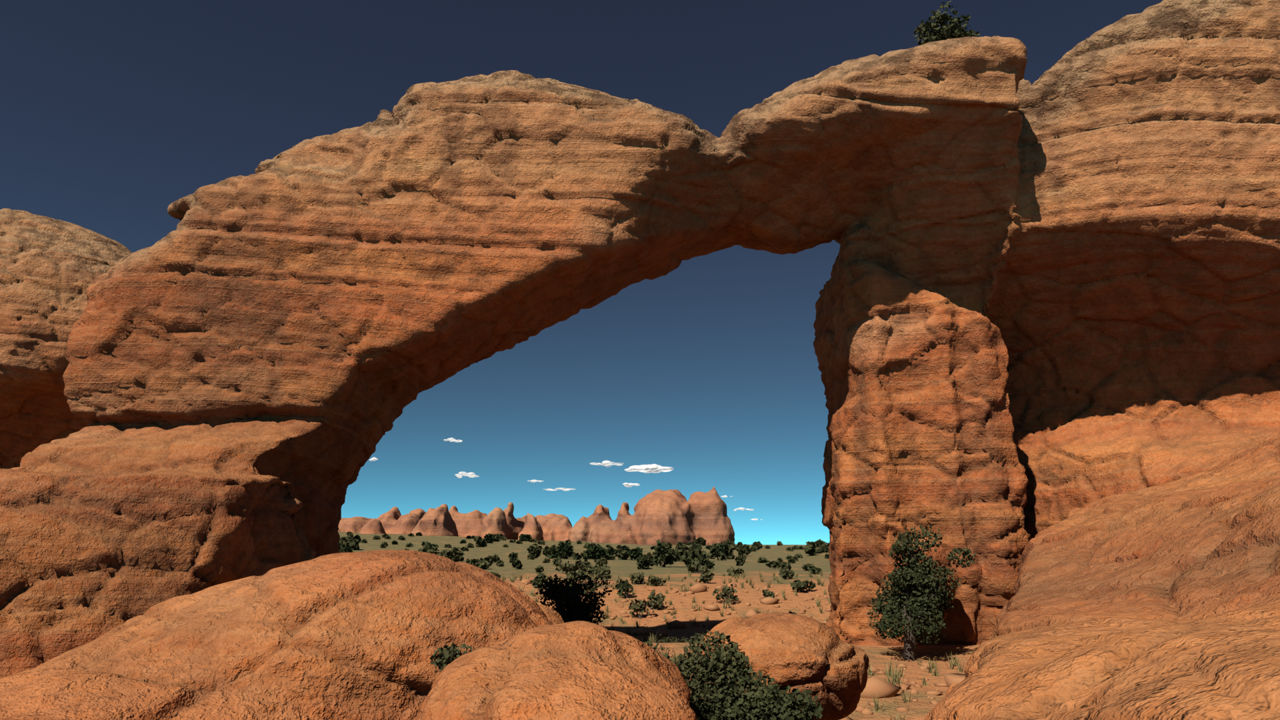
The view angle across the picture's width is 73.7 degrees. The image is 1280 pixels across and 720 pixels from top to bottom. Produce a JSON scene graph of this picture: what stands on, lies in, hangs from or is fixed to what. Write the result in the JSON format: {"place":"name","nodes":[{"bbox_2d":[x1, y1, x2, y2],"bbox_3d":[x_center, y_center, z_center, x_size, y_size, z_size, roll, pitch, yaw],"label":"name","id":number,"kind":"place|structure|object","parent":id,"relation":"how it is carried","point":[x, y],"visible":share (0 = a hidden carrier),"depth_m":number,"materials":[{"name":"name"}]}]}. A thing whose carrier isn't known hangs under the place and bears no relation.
{"place":"outdoors","nodes":[
{"label":"outdoors","id":0,"kind":"place"},
{"bbox_2d":[0,0,1163,544],"label":"sky","id":1,"kind":"structure","parent":0,"point":[113,113],"materials":[{"name":"blue"}]},
{"bbox_2d":[338,531,979,719],"bbox_3d":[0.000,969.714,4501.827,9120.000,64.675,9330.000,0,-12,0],"label":"ground","id":2,"kind":"structure","parent":0,"point":[879,658],"depth_m":55.06,"materials":[{"name":"orange sand"}]},
{"bbox_2d":[338,486,734,545],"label":"distant rock formations","id":3,"kind":"object","parent":2,"relation":"on","point":[674,517],"visible":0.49,"depth_m":404.12,"materials":[{"name":"stone"}]},
{"bbox_2d":[341,530,829,677],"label":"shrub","id":4,"kind":"object","parent":2,"relation":"on","point":[446,658],"visible":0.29,"depth_m":66.70,"materials":[{"name":"green plant"}]},
{"bbox_2d":[0,0,1279,678],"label":"arch rock","id":5,"kind":"object","parent":2,"relation":"on","point":[1046,328],"visible":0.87,"depth_m":29.58,"materials":[{"name":"stone"}]},
{"bbox_2d":[339,23,959,717],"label":"juniper trunks and limbs","id":6,"kind":"object","parent":2,"relation":"on","point":[910,647],"visible":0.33,"depth_m":26.23,"materials":[{"name":"brown wood"}]},
{"bbox_2d":[338,0,979,719],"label":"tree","id":7,"kind":"object","parent":2,"relation":"on","point":[723,697],"visible":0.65,"depth_m":26.61,"materials":[{"name":"green plant"}]},
{"bbox_2d":[502,567,965,719],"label":"dry grass tufts","id":8,"kind":"object","parent":2,"relation":"on","point":[895,678],"visible":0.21,"depth_m":48.93,"materials":[{"name":"beige plant"}]},
{"bbox_2d":[517,578,965,719],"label":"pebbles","id":9,"kind":"object","parent":2,"relation":"on","point":[879,688],"visible":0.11,"depth_m":42.50,"materials":[{"name":"stone"}]}
]}

